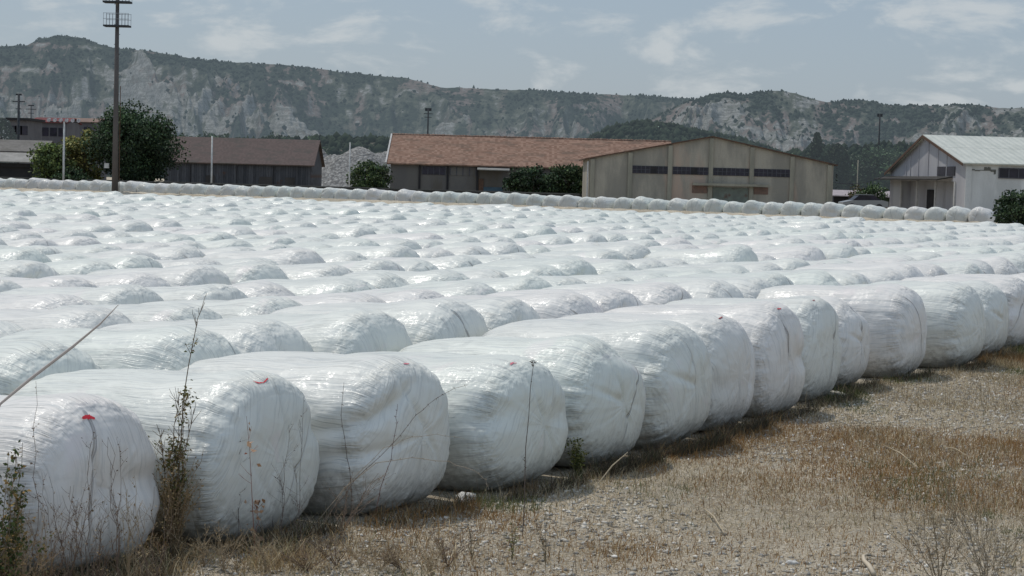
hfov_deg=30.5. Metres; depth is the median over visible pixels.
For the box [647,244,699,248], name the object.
wrapped bale
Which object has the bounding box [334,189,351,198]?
round bale
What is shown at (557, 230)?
wrapped bale
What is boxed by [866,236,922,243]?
wrapped bale
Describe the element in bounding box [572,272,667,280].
wrapped bale
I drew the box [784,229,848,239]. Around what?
wrapped bale
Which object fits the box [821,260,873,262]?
wrapped bale
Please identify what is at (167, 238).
wrapped bale
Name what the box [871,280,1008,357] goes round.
wrapped bale
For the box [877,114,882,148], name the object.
distant mast
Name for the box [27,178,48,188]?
round bale
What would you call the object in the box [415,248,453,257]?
wrapped bale
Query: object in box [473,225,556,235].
wrapped bale
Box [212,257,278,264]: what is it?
wrapped bale
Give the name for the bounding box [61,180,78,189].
round bale
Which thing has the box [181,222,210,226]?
wrapped bale
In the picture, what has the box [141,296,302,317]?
wrapped bale
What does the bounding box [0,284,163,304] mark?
wrapped bale
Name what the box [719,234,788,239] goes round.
wrapped bale
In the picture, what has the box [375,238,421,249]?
wrapped bale
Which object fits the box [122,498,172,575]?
dry weed
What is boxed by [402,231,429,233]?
wrapped bale
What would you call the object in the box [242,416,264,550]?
dry plant
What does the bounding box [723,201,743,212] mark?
round bale
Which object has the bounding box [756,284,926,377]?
wrapped bale
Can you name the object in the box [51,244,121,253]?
wrapped bale
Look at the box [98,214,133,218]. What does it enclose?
wrapped bale
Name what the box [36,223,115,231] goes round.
wrapped bale
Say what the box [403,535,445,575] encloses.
dry weed
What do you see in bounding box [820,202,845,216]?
round bale
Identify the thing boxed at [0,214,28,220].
wrapped bale
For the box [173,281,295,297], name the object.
wrapped bale
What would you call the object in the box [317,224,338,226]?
wrapped bale
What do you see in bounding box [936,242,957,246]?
wrapped bale
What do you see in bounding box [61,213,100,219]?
wrapped bale
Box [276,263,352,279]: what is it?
wrapped bale
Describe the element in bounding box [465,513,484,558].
weed
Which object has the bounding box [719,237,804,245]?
wrapped bale
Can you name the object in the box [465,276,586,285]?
wrapped bale
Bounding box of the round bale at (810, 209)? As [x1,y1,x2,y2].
[801,202,822,215]
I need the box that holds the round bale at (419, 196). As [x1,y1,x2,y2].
[411,191,430,201]
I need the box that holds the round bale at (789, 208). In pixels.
[781,201,804,215]
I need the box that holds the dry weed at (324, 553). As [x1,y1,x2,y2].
[300,533,349,567]
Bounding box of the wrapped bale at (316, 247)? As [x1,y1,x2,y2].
[294,244,332,250]
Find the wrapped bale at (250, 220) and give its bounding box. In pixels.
[244,218,256,221]
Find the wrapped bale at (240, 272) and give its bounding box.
[164,262,288,283]
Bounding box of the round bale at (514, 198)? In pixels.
[506,192,529,204]
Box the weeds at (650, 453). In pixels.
[16,343,1023,575]
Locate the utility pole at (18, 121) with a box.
[12,94,24,162]
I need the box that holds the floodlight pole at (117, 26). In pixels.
[103,0,131,190]
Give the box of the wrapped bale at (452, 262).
[367,255,481,269]
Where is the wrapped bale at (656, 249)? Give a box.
[649,247,673,252]
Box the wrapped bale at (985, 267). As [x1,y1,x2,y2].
[894,259,994,273]
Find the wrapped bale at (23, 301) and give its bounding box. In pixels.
[0,294,92,308]
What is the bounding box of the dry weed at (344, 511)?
[322,462,395,538]
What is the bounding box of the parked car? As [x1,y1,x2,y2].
[838,194,888,206]
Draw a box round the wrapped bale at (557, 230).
[553,229,567,232]
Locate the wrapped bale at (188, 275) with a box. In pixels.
[86,265,231,286]
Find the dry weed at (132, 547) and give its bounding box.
[118,475,157,575]
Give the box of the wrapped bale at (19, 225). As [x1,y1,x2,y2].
[0,221,32,228]
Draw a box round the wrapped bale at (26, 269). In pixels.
[0,260,59,278]
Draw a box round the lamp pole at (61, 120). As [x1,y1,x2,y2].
[47,118,80,180]
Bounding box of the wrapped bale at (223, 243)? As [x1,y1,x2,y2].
[196,239,253,248]
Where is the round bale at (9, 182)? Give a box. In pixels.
[4,178,26,187]
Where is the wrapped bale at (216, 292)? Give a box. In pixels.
[146,284,247,300]
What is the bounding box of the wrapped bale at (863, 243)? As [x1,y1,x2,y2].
[855,239,872,246]
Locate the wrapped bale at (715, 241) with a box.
[688,238,727,243]
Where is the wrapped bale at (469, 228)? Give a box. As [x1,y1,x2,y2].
[412,223,486,232]
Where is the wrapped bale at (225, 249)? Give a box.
[199,246,255,254]
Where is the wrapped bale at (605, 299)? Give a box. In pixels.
[488,287,643,311]
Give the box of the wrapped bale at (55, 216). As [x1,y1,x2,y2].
[24,214,67,219]
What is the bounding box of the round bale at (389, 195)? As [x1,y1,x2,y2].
[381,190,396,200]
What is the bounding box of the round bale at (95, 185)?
[89,180,111,190]
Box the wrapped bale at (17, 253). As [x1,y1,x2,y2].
[0,247,51,262]
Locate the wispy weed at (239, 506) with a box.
[234,441,249,544]
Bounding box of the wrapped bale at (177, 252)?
[98,245,205,259]
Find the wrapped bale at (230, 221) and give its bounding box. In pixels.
[178,217,251,226]
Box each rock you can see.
[456,491,475,502]
[785,560,799,564]
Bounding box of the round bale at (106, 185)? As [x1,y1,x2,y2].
[100,181,111,191]
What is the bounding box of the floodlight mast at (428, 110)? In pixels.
[424,108,431,133]
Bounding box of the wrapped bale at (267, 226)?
[220,224,285,229]
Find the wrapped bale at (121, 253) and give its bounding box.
[81,250,161,259]
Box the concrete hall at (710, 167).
[579,136,837,204]
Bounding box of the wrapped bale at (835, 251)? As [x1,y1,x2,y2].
[765,243,858,258]
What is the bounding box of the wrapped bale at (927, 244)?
[873,242,940,246]
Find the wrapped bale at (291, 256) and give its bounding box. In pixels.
[202,247,325,264]
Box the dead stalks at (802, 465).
[42,344,1023,575]
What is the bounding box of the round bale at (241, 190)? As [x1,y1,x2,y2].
[234,186,249,195]
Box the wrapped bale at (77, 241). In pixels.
[50,236,101,245]
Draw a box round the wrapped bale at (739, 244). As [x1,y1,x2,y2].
[724,244,751,248]
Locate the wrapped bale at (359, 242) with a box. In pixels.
[289,238,379,246]
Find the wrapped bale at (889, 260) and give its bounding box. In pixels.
[819,258,905,262]
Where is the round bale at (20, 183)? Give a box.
[14,179,27,187]
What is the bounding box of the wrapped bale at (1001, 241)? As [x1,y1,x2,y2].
[946,238,1012,244]
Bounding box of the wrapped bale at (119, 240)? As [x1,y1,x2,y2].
[95,237,144,243]
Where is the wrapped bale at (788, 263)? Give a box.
[708,258,809,269]
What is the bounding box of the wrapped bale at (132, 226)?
[102,220,153,231]
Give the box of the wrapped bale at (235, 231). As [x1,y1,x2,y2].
[176,227,256,235]
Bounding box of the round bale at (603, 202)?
[593,196,616,208]
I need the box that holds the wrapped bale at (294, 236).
[263,234,306,238]
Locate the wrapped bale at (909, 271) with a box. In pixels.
[794,263,923,277]
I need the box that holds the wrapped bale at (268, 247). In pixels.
[215,243,292,250]
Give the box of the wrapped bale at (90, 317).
[0,306,132,329]
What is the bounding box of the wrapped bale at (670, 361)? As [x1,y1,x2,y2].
[480,318,711,448]
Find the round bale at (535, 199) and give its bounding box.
[526,194,545,205]
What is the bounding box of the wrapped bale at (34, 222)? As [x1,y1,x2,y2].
[21,218,60,225]
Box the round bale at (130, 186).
[124,181,141,191]
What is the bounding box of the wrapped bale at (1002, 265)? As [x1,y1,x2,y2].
[922,256,1021,274]
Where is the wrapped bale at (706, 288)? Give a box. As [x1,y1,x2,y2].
[599,279,743,297]
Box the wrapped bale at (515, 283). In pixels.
[402,275,552,291]
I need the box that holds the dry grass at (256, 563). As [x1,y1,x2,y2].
[3,507,466,575]
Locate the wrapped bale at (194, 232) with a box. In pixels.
[167,230,211,234]
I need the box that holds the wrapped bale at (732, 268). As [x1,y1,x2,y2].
[643,264,749,273]
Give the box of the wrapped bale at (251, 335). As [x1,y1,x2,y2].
[101,318,313,353]
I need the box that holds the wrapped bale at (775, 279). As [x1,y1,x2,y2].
[683,272,793,285]
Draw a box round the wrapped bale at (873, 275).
[797,268,907,282]
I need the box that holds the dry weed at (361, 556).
[341,528,385,566]
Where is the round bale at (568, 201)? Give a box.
[558,195,581,206]
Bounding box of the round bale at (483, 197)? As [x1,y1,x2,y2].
[476,192,493,203]
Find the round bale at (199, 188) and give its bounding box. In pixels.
[191,184,209,194]
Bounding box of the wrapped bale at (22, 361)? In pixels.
[0,339,101,394]
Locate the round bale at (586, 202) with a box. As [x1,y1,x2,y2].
[577,197,595,207]
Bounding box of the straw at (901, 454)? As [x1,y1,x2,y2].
[884,445,916,466]
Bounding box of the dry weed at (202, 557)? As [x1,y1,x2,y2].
[171,523,239,566]
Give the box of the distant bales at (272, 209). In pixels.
[0,189,1023,240]
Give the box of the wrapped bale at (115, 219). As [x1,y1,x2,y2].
[90,217,128,221]
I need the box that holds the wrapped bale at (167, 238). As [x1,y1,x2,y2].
[134,233,194,242]
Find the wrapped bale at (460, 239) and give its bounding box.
[433,236,481,243]
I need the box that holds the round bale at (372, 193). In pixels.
[365,188,386,199]
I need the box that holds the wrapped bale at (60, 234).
[38,230,96,239]
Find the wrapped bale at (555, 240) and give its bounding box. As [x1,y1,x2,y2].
[512,235,573,244]
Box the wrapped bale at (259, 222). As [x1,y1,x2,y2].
[250,220,273,224]
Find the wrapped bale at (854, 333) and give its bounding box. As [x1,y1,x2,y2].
[819,297,870,387]
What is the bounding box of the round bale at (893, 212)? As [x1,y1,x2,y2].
[883,206,906,219]
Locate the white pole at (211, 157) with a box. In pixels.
[210,136,212,182]
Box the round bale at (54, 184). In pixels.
[47,180,62,188]
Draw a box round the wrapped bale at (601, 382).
[399,335,645,466]
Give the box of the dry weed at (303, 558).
[280,536,339,571]
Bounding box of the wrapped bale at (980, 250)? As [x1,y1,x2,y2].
[907,246,996,253]
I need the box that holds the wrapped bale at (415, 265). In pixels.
[334,259,437,271]
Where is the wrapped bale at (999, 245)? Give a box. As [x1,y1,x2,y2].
[984,245,1014,246]
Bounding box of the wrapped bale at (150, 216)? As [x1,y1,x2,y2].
[131,215,167,218]
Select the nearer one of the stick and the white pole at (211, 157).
the stick
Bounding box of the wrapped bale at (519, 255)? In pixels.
[467,252,535,258]
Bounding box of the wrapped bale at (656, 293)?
[543,282,691,304]
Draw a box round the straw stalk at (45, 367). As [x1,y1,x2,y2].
[0,305,117,405]
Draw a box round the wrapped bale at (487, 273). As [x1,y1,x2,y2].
[457,269,509,278]
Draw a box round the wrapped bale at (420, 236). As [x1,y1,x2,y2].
[357,232,443,239]
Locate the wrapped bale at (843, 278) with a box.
[744,270,871,285]
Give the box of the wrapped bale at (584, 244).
[542,242,600,247]
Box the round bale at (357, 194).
[349,189,366,199]
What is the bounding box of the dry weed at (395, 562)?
[379,542,408,569]
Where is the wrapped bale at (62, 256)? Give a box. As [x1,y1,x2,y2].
[46,253,88,261]
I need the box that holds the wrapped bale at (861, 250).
[854,247,870,254]
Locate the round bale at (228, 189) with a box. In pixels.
[220,184,239,195]
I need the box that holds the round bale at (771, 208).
[762,202,782,214]
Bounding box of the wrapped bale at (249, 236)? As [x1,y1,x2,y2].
[234,234,265,238]
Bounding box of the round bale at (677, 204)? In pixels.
[667,198,688,210]
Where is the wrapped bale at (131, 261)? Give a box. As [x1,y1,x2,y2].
[47,255,162,268]
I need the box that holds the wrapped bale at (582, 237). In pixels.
[526,232,607,242]
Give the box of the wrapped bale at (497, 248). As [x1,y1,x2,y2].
[430,242,526,254]
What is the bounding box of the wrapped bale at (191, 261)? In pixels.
[155,257,222,267]
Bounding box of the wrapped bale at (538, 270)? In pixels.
[449,264,565,276]
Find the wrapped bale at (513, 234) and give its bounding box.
[460,231,528,238]
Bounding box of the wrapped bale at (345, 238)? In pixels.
[323,237,357,240]
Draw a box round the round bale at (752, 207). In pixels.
[742,200,765,213]
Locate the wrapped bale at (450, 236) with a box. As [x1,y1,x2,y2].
[441,234,465,238]
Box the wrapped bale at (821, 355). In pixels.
[666,296,841,401]
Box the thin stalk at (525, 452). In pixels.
[522,358,536,535]
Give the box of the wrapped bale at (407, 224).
[392,223,420,225]
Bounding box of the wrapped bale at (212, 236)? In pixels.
[188,232,236,240]
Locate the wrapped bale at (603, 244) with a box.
[563,242,631,245]
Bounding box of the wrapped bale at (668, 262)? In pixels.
[659,258,687,266]
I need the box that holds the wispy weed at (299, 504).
[286,402,308,548]
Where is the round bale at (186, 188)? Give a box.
[180,183,194,193]
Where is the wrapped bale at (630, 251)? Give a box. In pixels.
[550,243,650,259]
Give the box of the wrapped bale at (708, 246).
[651,244,723,248]
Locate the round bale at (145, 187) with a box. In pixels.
[137,182,155,192]
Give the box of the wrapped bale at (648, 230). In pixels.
[601,227,662,233]
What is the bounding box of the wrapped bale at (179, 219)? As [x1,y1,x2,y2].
[173,218,189,221]
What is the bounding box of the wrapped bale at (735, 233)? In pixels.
[686,231,748,235]
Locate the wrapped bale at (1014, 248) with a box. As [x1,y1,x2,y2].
[1009,246,1023,250]
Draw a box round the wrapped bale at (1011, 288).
[902,275,1023,350]
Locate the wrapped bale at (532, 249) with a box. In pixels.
[522,245,550,254]
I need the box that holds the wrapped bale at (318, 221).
[282,219,331,224]
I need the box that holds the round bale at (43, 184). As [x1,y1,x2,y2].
[38,179,50,188]
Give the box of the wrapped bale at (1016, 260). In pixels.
[929,253,1023,272]
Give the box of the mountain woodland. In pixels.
[0,35,695,138]
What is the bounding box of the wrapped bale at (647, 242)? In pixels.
[595,239,660,246]
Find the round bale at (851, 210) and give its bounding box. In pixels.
[841,204,863,216]
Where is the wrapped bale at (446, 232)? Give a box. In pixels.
[406,230,462,234]
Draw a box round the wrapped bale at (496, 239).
[479,236,515,242]
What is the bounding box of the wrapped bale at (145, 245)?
[110,242,169,248]
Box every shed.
[0,139,54,177]
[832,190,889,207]
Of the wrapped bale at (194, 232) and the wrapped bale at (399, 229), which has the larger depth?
the wrapped bale at (399, 229)
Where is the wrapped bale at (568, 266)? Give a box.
[474,257,597,275]
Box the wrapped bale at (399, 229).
[347,225,406,232]
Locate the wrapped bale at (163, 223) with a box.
[144,219,182,227]
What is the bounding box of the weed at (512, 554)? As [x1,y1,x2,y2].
[505,523,518,559]
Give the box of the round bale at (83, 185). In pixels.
[76,180,91,189]
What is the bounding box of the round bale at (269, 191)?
[262,185,279,196]
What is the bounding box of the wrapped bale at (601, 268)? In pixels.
[590,260,637,274]
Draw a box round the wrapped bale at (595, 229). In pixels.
[582,227,607,232]
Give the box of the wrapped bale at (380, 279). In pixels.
[297,271,408,288]
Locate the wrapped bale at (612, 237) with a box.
[601,233,627,241]
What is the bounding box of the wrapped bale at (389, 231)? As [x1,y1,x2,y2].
[375,229,399,233]
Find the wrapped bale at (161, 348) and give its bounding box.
[0,325,240,370]
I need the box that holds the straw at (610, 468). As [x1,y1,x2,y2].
[596,452,627,486]
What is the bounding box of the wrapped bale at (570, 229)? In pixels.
[524,226,583,232]
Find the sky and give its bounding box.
[0,0,1023,107]
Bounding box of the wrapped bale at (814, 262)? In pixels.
[808,261,825,264]
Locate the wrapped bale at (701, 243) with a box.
[690,241,712,244]
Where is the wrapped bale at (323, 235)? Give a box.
[267,232,339,238]
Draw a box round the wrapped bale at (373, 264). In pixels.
[296,259,404,271]
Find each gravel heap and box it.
[321,147,390,187]
[324,154,338,164]
[376,151,390,165]
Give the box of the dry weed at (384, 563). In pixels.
[347,538,408,571]
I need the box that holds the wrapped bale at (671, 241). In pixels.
[617,237,692,244]
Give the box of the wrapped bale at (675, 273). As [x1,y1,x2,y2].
[602,269,715,276]
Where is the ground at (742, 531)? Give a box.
[0,177,1023,575]
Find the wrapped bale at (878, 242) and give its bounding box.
[868,240,889,244]
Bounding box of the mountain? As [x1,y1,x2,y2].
[0,36,688,139]
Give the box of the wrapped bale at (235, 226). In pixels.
[219,225,251,229]
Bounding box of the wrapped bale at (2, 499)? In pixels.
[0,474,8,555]
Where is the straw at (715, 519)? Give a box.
[704,509,724,532]
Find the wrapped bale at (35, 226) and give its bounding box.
[31,223,56,227]
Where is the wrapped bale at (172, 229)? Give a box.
[153,227,184,231]
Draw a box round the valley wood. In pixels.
[4,131,911,190]
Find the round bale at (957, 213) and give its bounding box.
[946,206,970,221]
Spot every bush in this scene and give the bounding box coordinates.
[0,439,44,575]
[52,166,93,180]
[345,159,394,187]
[990,189,1023,224]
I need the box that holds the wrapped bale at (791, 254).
[755,251,810,260]
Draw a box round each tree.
[0,117,17,162]
[26,142,76,177]
[58,127,105,179]
[79,98,190,180]
[196,131,218,136]
[207,133,229,137]
[268,132,289,138]
[307,134,330,154]
[578,166,582,193]
[806,132,826,160]
[825,143,852,189]
[842,154,867,189]
[845,184,864,197]
[851,146,902,190]
[856,181,889,207]
[859,144,870,160]
[880,146,904,190]
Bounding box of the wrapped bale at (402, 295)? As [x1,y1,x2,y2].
[305,289,444,302]
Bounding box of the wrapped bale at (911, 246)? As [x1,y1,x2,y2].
[863,244,922,248]
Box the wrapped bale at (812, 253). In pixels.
[751,245,826,260]
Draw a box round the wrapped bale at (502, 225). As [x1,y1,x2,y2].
[486,223,514,228]
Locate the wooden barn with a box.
[164,136,324,185]
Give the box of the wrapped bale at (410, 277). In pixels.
[343,269,469,283]
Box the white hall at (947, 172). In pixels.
[874,135,1023,218]
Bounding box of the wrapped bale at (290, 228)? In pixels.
[277,226,343,229]
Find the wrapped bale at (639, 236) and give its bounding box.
[624,233,654,239]
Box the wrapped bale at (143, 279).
[43,272,171,286]
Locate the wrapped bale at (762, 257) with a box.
[756,254,775,260]
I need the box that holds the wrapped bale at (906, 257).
[838,255,916,260]
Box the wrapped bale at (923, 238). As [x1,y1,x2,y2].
[865,235,932,241]
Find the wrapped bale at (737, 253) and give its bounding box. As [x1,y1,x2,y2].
[644,245,757,261]
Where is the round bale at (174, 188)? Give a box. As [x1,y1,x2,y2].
[166,183,182,193]
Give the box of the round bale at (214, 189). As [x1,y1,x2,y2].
[206,185,221,194]
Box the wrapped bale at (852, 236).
[843,233,862,238]
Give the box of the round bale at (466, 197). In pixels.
[457,192,478,203]
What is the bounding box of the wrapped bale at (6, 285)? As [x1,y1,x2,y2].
[0,278,22,291]
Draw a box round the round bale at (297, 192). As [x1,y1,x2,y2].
[289,186,306,197]
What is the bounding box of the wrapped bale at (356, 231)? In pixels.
[293,226,375,237]
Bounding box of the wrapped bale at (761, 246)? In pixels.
[750,243,774,248]
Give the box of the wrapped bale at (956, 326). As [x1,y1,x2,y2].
[845,281,985,367]
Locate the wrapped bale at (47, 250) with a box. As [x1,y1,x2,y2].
[24,245,62,254]
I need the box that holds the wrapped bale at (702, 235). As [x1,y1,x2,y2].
[689,232,719,239]
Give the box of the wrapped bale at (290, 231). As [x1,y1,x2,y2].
[252,229,301,233]
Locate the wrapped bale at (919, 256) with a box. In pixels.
[849,252,942,260]
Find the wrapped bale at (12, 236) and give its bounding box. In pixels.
[0,231,43,240]
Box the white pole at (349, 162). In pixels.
[348,142,350,186]
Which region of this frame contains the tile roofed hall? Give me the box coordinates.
[385,133,670,196]
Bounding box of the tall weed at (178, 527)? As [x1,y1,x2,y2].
[152,446,204,558]
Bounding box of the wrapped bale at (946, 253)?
[879,251,960,255]
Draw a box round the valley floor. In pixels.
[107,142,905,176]
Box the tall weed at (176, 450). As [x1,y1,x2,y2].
[148,294,206,548]
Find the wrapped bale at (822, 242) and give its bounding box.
[810,240,833,243]
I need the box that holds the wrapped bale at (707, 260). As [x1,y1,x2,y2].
[684,257,730,263]
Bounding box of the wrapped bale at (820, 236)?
[787,233,827,239]
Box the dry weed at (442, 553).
[425,525,482,567]
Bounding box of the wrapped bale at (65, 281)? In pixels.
[0,276,98,287]
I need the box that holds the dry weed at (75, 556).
[45,477,94,575]
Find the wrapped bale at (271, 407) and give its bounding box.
[13,369,319,542]
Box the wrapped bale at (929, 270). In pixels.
[847,262,947,276]
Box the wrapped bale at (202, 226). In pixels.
[158,224,218,229]
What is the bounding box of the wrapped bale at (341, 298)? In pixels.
[228,293,385,304]
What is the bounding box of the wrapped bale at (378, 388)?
[179,351,449,515]
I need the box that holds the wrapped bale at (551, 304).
[439,291,603,318]
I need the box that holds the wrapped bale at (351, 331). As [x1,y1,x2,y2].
[216,309,412,353]
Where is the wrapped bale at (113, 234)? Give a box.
[91,231,132,237]
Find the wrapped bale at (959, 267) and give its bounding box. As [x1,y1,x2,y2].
[906,261,983,273]
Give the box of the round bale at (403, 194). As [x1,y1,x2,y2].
[395,189,415,200]
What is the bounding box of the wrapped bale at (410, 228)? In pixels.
[400,225,427,231]
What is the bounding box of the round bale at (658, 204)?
[648,199,669,209]
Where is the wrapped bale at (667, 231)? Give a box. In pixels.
[660,229,684,233]
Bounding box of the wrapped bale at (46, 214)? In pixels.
[37,213,59,215]
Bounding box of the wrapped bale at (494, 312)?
[391,297,540,330]
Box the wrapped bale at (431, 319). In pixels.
[271,298,487,344]
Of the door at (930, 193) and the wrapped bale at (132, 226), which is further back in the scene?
the door at (930, 193)
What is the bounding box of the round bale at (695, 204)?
[686,198,707,211]
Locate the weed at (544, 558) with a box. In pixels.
[535,509,550,560]
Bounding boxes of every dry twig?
[319,456,488,519]
[322,385,465,522]
[324,434,459,521]
[341,386,351,512]
[376,404,397,510]
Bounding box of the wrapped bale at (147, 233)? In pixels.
[126,231,171,236]
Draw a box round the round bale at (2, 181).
[0,179,6,187]
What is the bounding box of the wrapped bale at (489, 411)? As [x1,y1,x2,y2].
[346,351,567,490]
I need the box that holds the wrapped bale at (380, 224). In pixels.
[367,222,395,225]
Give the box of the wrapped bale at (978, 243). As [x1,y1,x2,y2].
[927,240,993,246]
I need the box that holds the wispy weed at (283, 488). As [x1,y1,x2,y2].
[269,424,297,541]
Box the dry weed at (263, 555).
[241,526,284,571]
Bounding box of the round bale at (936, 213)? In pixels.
[924,207,947,220]
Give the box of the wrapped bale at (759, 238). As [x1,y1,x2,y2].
[724,237,771,239]
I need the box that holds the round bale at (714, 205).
[704,199,727,211]
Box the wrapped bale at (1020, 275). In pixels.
[934,273,1023,280]
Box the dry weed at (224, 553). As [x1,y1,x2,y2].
[197,519,252,571]
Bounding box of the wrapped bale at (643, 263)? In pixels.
[580,258,667,269]
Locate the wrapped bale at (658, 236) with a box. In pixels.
[651,234,670,239]
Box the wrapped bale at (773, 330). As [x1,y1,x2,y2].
[604,301,804,416]
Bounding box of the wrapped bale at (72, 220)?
[57,218,89,222]
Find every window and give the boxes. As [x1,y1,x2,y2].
[20,126,27,134]
[42,127,48,135]
[50,128,56,135]
[58,128,62,136]
[422,166,445,174]
[450,167,475,175]
[632,166,667,173]
[673,167,707,174]
[713,168,748,175]
[754,169,789,176]
[937,167,945,175]
[947,166,955,175]
[998,168,1023,178]
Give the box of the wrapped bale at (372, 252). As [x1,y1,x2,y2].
[314,244,419,258]
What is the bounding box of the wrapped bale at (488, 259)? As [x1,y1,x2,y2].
[477,256,512,262]
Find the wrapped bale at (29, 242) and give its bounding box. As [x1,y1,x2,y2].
[4,238,58,246]
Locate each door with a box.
[206,175,214,182]
[259,177,271,184]
[285,177,294,184]
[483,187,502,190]
[713,187,747,202]
[926,190,933,208]
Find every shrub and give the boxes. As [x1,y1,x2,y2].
[0,487,64,575]
[502,163,563,192]
[545,162,582,196]
[884,498,971,575]
[911,467,1023,575]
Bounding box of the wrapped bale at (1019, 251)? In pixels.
[1001,250,1023,252]
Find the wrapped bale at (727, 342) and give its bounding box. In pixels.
[560,313,754,430]
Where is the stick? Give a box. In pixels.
[862,553,875,575]
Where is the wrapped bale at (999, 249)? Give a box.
[947,245,1013,252]
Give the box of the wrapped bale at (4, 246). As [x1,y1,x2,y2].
[0,245,12,248]
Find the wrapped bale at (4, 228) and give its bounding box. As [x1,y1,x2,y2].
[0,224,19,232]
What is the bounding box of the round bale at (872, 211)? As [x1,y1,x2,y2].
[860,205,885,218]
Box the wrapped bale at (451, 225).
[429,224,487,227]
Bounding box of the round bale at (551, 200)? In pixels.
[542,195,561,206]
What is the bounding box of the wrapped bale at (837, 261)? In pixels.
[758,259,852,263]
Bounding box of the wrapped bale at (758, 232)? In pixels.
[742,229,770,235]
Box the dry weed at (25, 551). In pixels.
[9,506,40,575]
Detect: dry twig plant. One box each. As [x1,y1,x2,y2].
[27,474,80,575]
[28,387,40,574]
[57,432,105,575]
[91,438,137,575]
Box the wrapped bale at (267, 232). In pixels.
[253,230,287,235]
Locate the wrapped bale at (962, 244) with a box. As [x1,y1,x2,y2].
[956,243,969,246]
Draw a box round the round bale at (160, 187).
[153,183,168,192]
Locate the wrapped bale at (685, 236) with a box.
[629,233,694,239]
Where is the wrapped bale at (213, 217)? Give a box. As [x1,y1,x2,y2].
[168,216,224,218]
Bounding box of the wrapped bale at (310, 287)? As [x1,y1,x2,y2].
[232,278,376,295]
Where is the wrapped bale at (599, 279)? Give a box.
[537,275,633,283]
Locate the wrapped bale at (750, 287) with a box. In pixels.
[643,276,773,298]
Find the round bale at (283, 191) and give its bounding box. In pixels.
[277,186,292,196]
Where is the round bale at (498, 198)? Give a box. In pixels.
[490,192,509,203]
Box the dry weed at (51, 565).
[22,507,63,575]
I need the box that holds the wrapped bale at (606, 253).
[532,249,626,259]
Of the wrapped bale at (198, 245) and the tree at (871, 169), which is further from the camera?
the tree at (871, 169)
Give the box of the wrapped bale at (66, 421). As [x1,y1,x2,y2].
[0,393,159,575]
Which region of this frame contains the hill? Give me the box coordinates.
[651,91,1023,151]
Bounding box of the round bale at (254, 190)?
[247,185,264,196]
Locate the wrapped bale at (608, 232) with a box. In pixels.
[597,231,622,234]
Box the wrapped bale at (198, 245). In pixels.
[166,240,206,248]
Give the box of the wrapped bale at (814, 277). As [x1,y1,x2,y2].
[782,270,841,285]
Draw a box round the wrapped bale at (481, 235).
[439,232,497,238]
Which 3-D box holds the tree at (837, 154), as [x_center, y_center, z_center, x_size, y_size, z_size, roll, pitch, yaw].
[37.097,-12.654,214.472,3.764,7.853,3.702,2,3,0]
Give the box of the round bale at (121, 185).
[118,182,125,191]
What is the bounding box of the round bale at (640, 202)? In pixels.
[632,196,653,209]
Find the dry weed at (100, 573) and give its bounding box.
[79,501,126,575]
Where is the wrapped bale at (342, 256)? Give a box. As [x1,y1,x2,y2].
[318,251,366,262]
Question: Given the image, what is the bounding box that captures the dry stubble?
[19,340,1023,575]
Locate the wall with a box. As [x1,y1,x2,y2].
[0,177,579,196]
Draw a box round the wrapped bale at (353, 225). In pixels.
[316,223,371,227]
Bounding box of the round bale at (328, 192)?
[321,187,339,198]
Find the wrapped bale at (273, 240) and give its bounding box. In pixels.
[240,236,295,246]
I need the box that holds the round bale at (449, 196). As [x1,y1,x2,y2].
[441,191,460,202]
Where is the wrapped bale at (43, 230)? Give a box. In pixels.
[18,228,57,232]
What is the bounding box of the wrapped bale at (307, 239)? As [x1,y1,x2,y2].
[292,237,324,242]
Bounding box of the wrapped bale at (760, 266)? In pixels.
[669,262,782,271]
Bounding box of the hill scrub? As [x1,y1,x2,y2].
[650,89,1023,146]
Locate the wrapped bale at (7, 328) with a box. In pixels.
[0,321,25,337]
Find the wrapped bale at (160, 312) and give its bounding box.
[53,303,222,321]
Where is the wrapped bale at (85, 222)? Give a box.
[57,220,102,224]
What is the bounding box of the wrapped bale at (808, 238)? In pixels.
[795,236,820,239]
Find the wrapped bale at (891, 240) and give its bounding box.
[852,237,903,243]
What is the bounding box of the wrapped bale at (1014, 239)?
[961,234,1023,244]
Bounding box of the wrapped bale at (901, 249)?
[890,247,910,252]
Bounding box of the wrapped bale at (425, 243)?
[373,239,443,248]
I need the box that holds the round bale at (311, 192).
[304,187,322,197]
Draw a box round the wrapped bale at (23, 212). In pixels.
[0,208,36,215]
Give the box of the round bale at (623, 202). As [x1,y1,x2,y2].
[614,197,633,208]
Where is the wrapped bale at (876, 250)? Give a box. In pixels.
[866,247,896,253]
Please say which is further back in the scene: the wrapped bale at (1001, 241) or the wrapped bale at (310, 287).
the wrapped bale at (1001, 241)
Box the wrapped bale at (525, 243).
[515,240,545,246]
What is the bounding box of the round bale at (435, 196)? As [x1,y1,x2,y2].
[428,191,444,201]
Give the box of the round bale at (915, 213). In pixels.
[904,206,927,219]
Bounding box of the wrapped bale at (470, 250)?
[446,246,490,254]
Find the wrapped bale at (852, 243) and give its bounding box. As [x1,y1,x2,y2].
[806,239,861,246]
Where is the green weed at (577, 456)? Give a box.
[565,437,589,476]
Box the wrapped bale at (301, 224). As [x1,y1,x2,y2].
[257,221,316,226]
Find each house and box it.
[5,117,45,163]
[34,117,81,159]
[76,118,106,179]
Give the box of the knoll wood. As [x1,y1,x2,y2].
[587,118,785,152]
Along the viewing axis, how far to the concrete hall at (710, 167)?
149.66 m
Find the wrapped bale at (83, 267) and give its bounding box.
[45,260,117,274]
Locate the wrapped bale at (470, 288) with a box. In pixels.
[356,282,497,296]
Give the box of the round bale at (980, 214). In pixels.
[968,207,994,222]

